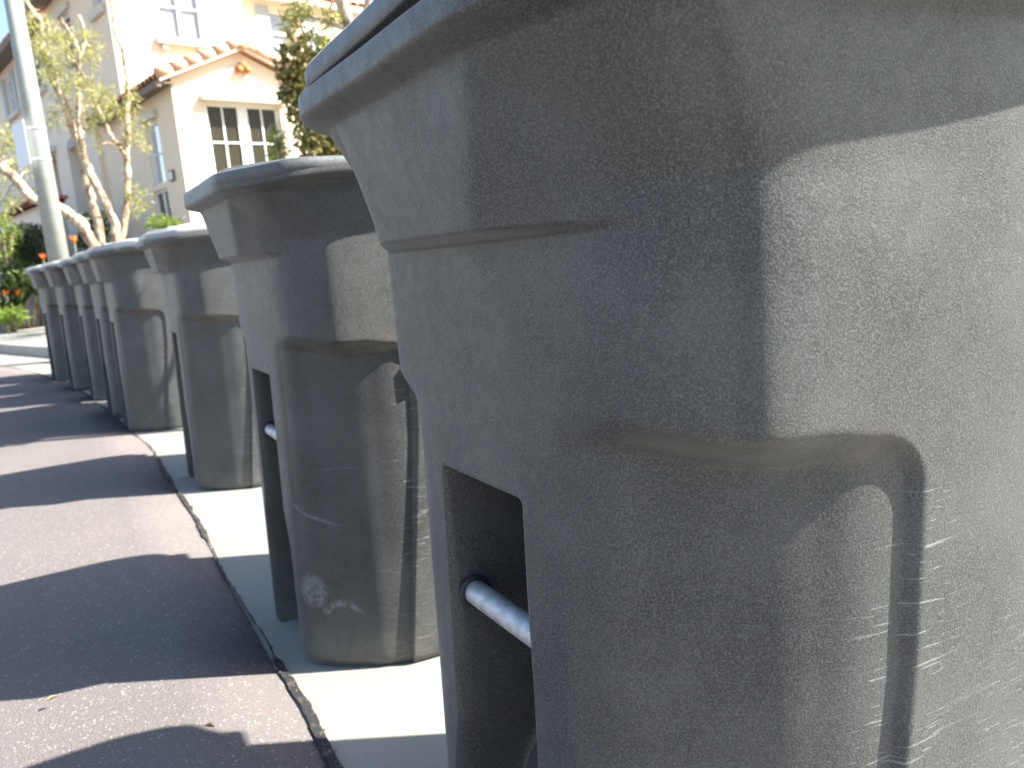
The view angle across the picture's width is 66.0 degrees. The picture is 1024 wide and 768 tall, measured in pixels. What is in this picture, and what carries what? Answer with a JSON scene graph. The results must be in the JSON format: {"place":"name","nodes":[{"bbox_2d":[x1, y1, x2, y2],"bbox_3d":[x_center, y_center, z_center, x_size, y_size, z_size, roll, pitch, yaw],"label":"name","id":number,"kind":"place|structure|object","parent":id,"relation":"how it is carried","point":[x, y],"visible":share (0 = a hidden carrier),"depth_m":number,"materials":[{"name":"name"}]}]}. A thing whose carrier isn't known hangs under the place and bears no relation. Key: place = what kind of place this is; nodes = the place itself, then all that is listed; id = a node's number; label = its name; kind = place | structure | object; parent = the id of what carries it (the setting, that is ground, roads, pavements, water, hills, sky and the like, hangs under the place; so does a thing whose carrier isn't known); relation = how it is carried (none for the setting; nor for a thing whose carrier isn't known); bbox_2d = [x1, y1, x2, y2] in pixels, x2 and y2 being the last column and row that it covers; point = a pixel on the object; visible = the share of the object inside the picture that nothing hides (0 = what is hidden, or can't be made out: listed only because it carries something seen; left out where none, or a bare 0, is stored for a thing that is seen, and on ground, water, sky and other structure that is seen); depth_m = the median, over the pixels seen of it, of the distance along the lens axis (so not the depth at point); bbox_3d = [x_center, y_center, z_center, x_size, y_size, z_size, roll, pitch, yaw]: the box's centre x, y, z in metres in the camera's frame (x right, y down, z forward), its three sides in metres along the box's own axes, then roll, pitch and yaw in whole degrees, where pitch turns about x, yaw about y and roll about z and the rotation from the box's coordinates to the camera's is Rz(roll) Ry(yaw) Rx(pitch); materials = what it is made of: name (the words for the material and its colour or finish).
{"place":"outdoors","nodes":[
{"label":"outdoors","id":0,"kind":"place"},
{"bbox_2d":[0,287,40,323],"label":"planting bank","id":1,"kind":"structure","parent":0,"point":[31,301],"depth_m":17.48,"materials":[{"name":"grey"}]},
{"bbox_2d":[0,273,33,322],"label":"bird of paradise","id":2,"kind":"object","parent":1,"relation":"on","point":[20,293],"visible":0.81,"depth_m":14.06,"materials":[{"name":"green plant"}]},
{"bbox_2d":[16,254,45,296],"bbox_3d":[-8.501,-1.756,14.174,0.675,1.135,0.950,0,11,24],"label":"bird of paradise","id":3,"kind":"object","parent":1,"relation":"on","point":[29,282],"visible":0.21,"depth_m":13.96,"materials":[{"name":"green plant"}]},
{"bbox_2d":[0,220,66,325],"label":"shrub","id":4,"kind":"object","parent":1,"relation":"on","point":[33,240],"visible":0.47,"depth_m":14.36,"materials":[{"name":"green plant"}]},
{"bbox_2d":[0,193,67,285],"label":"garden wall","id":5,"kind":"structure","parent":1,"relation":"on","point":[30,213],"depth_m":15.78,"materials":[{"name":"grey paint"}]},
{"bbox_2d":[0,122,100,247],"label":"paperbark tree","id":6,"kind":"object","parent":1,"relation":"on","point":[80,223],"visible":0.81,"depth_m":11.14,"materials":[{"name":"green plant"}]},
{"bbox_2d":[23,0,119,244],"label":"paperbark tree","id":7,"kind":"object","parent":1,"relation":"on","point":[91,182],"visible":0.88,"depth_m":11.71,"materials":[{"name":"green plant"}]},
{"bbox_2d":[69,235,76,253],"bbox_3d":[-6.715,-1.641,12.057,0.663,1.221,0.717,-5,10,0],"label":"bird of paradise","id":8,"kind":"object","parent":1,"relation":"on","point":[74,239],"visible":0.13,"depth_m":11.86,"materials":[{"name":"orange plant"}]},
{"bbox_2d":[27,0,154,240],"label":"paperbark tree","id":9,"kind":"object","parent":1,"relation":"on","point":[128,201],"visible":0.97,"depth_m":12.36,"materials":[{"name":"green plant"}]},
{"bbox_2d":[72,208,110,251],"bbox_3d":[-7.000,-2.072,13.456,0.844,2.005,0.587,-7,10,-15],"label":"shrub","id":10,"kind":"object","parent":1,"relation":"on","point":[90,222],"visible":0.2,"depth_m":13.27,"materials":[{"name":"green plant"}]},
{"bbox_2d":[0,7,199,212],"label":"house","id":11,"kind":"structure","parent":1,"relation":"on","point":[11,112],"depth_m":22.86,"materials":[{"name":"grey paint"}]},
{"bbox_2d":[7,78,14,111],"bbox_3d":[-14.943,-8.660,23.658,0.060,1.000,0.900,-13,13,-41],"label":"window","id":12,"kind":"structure","parent":11,"relation":"in","point":[8,81],"depth_m":23.89,"materials":[{"name":"white"}]},
{"bbox_2d":[34,58,43,86],"bbox_3d":[-12.584,-8.281,21.097,0.060,0.780,1.000,-13,13,-41],"label":"window","id":13,"kind":"structure","parent":11,"relation":"in","point":[39,83],"depth_m":21.31,"materials":[{"name":"white glass"}]},
{"bbox_2d":[143,212,184,230],"bbox_3d":[-5.285,-1.955,12.169,0.602,1.403,0.641,-11,11,-31],"label":"shrub","id":14,"kind":"object","parent":1,"relation":"on","point":[167,223],"visible":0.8,"depth_m":12.02,"materials":[{"name":"green plant"}]},
{"bbox_2d":[24,0,370,256],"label":"house","id":15,"kind":"structure","parent":1,"relation":"on","point":[208,104],"depth_m":15.85,"materials":[{"name":"beige paint"}]},
{"bbox_2d":[63,14,75,69],"bbox_3d":[-9.994,-7.778,17.959,0.060,1.150,0.780,-13,13,-41],"label":"window","id":16,"kind":"structure","parent":15,"relation":"in","point":[67,19],"depth_m":18.08,"materials":[{"name":"white glass"}]},
{"bbox_2d":[148,121,165,185],"bbox_3d":[-6.646,-4.349,14.901,0.060,1.140,0.700,-13,13,-41],"label":"window","id":17,"kind":"structure","parent":15,"relation":"in","point":[154,137],"depth_m":15.02,"materials":[{"name":"white"}]},
{"bbox_2d":[156,189,171,221],"bbox_3d":[-6.592,-3.199,15.145,0.060,1.030,0.830,-13,13,-41],"label":"window","id":18,"kind":"structure","parent":15,"relation":"in","point":[162,197],"depth_m":15.22,"materials":[{"name":"white"}]},
{"bbox_2d":[156,0,203,40],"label":"window","id":19,"kind":"structure","parent":15,"relation":"in","point":[177,18],"depth_m":16.71,"materials":[{"name":"white glass"}]},
{"bbox_2d":[205,103,280,172],"bbox_3d":[-5.007,-4.526,14.830,1.440,1.380,0.060,-13,13,-41],"label":"window","id":20,"kind":"structure","parent":15,"relation":"in","point":[236,132],"depth_m":14.73,"materials":[{"name":"white wood"}]},
{"bbox_2d":[268,11,293,53],"bbox_3d":[-5.564,-8.365,18.894,0.620,0.960,0.180,-13,13,-41],"label":"window","id":21,"kind":"structure","parent":15,"relation":"in","point":[274,17],"depth_m":18.83,"materials":[{"name":"white glass"}]},
{"bbox_2d":[260,120,293,160],"bbox_3d":[-3.580,-3.191,12.190,0.508,1.723,0.521,-5,10,0],"label":"shrub","id":22,"kind":"object","parent":1,"relation":"on","point":[279,148],"visible":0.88,"depth_m":12.06,"materials":[{"name":"green plant"}]},
{"bbox_2d":[271,23,328,156],"bbox_3d":[-3.148,-4.032,12.370,1.132,3.014,1.111,1,11,32],"label":"shrub","id":23,"kind":"object","parent":1,"relation":"on","point":[291,88],"visible":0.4,"depth_m":12.01,"materials":[{"name":"green plant"}]},
{"bbox_2d":[291,123,341,156],"bbox_3d":[-2.634,-3.345,11.924,1.217,1.749,0.942,-5,10,0],"label":"shrub","id":24,"kind":"object","parent":1,"relation":"on","point":[325,146],"visible":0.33,"depth_m":11.67,"materials":[{"name":"green plant"}]},
{"bbox_2d":[0,324,46,343],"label":"sidewalk","id":25,"kind":"structure","parent":0,"point":[36,334],"depth_m":12.55,"materials":[{"name":"concrete"}]},
{"bbox_2d":[0,284,20,331],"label":"shrub","id":26,"kind":"object","parent":25,"relation":"on","point":[3,303],"visible":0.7,"depth_m":13.94,"materials":[{"name":"green plant"}]},
{"bbox_2d":[0,214,24,329],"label":"shrub","id":27,"kind":"object","parent":25,"relation":"on","point":[4,252],"visible":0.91,"depth_m":14.14,"materials":[{"name":"green plant"}]},
{"bbox_2d":[0,304,31,331],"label":"shrub","id":28,"kind":"object","parent":25,"relation":"on","point":[11,318],"visible":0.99,"depth_m":13.76,"materials":[{"name":"green plant"}]},
{"bbox_2d":[0,259,38,328],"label":"shrub","id":29,"kind":"object","parent":25,"relation":"on","point":[15,268],"visible":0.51,"depth_m":14.14,"materials":[{"name":"green plant"}]},
{"bbox_2d":[4,0,68,262],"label":"lamp post","id":30,"kind":"object","parent":25,"relation":"on","point":[39,155],"visible":0.63,"depth_m":8.87,"materials":[{"name":"metal"}]},
{"bbox_2d":[274,0,369,52],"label":"street tree","id":31,"kind":"object","parent":25,"relation":"on","point":[343,15],"visible":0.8,"depth_m":4.06,"materials":[{"name":"green plant"}]},
{"bbox_2d":[0,365,330,767],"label":"road","id":32,"kind":"structure","parent":0,"point":[129,636],"depth_m":2.00,"materials":[{"name":"grey asphalt"}]},
{"bbox_2d":[46,695,58,700],"bbox_3d":[-0.935,0.637,1.605,0.025,0.007,0.010,-7,10,-10],"label":"fallen leaf","id":33,"kind":"object","parent":32,"relation":"on","point":[51,697],"visible":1,"depth_m":1.61,"materials":[{"name":"brown"}]},
{"bbox_2d":[8,366,343,767],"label":"road joint","id":34,"kind":"object","parent":32,"relation":"on","point":[329,754],"visible":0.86,"depth_m":1.65,"materials":[{"name":"brown"}]},
{"bbox_2d":[203,722,214,726],"bbox_3d":[-0.568,0.640,1.479,0.024,0.007,0.010,-4,10,2],"label":"fallen leaf","id":35,"kind":"object","parent":32,"relation":"on","point":[210,724],"visible":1,"depth_m":1.48,"materials":[{"name":"brown plant"}]},
{"bbox_2d":[0,0,372,42],"label":"sky","id":36,"kind":"structure","parent":0,"point":[4,29],"materials":[{"name":"white"}]},
{"label":"ground","id":37,"kind":"structure","parent":0,"visible":0},
{"bbox_2d":[0,341,48,357],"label":"kerb","id":38,"kind":"structure","parent":37,"relation":"on","point":[27,349],"depth_m":10.62,"materials":[{"name":"concrete"}]},
{"bbox_2d":[0,353,447,767],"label":"gutter","id":39,"kind":"object","parent":37,"relation":"on","point":[382,716],"visible":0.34,"depth_m":1.68,"materials":[{"name":"concrete"}]},
{"bbox_2d":[24,265,68,380],"bbox_3d":[-4.061,-0.638,7.603,0.916,1.093,0.726,-12,12,-37],"label":"trash bin","id":40,"kind":"object","parent":39,"relation":"on","point":[52,325],"visible":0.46,"depth_m":7.27,"materials":[{"name":"plastic"}]},
{"bbox_2d":[40,260,89,389],"bbox_3d":[-3.466,-0.558,6.842,0.916,1.093,0.726,-12,12,-36],"label":"trash bin","id":41,"kind":"object","parent":39,"relation":"on","point":[70,326],"visible":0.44,"depth_m":6.51,"materials":[{"name":"plastic"}]},
{"bbox_2d":[58,257,106,400],"bbox_3d":[-2.910,-0.484,6.128,0.916,1.093,0.726,-11,12,-33],"label":"trash bin","id":42,"kind":"object","parent":39,"relation":"on","point":[89,333],"visible":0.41,"depth_m":5.81,"materials":[{"name":"plastic"}]},
{"bbox_2d":[71,251,122,416],"bbox_3d":[-2.371,-0.396,5.342,0.916,1.093,0.726,-11,11,-33],"label":"trash bin","id":43,"kind":"object","parent":39,"relation":"on","point":[99,301],"visible":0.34,"depth_m":5.04,"materials":[{"name":"plastic"}]},
{"bbox_2d":[83,238,182,431],"bbox_3d":[-1.996,-0.334,4.788,0.916,1.093,0.726,-11,11,-32],"label":"trash bin","id":44,"kind":"object","parent":39,"relation":"on","point":[140,327],"visible":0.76,"depth_m":4.46,"materials":[{"name":"plastic"}]},
{"bbox_2d":[135,220,260,489],"bbox_3d":[-1.046,-0.168,3.420,0.916,1.067,0.726,-10,11,-28],"label":"trash bin","id":45,"kind":"object","parent":39,"relation":"on","point":[210,357],"visible":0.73,"depth_m":3.09,"materials":[{"name":"plastic"}]},
{"bbox_2d":[184,155,439,664],"bbox_3d":[-0.224,0.020,1.951,0.916,1.052,0.726,-10,11,-30],"label":"trash bin","id":46,"kind":"object","parent":39,"relation":"on","point":[335,403],"visible":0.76,"depth_m":1.62,"materials":[{"name":"plastic"}]},
{"bbox_2d":[298,0,1023,767],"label":"trash bin","id":47,"kind":"object","parent":39,"relation":"on","point":[710,328],"visible":1,"depth_m":0.62,"materials":[{"name":"plastic"}]}
]}

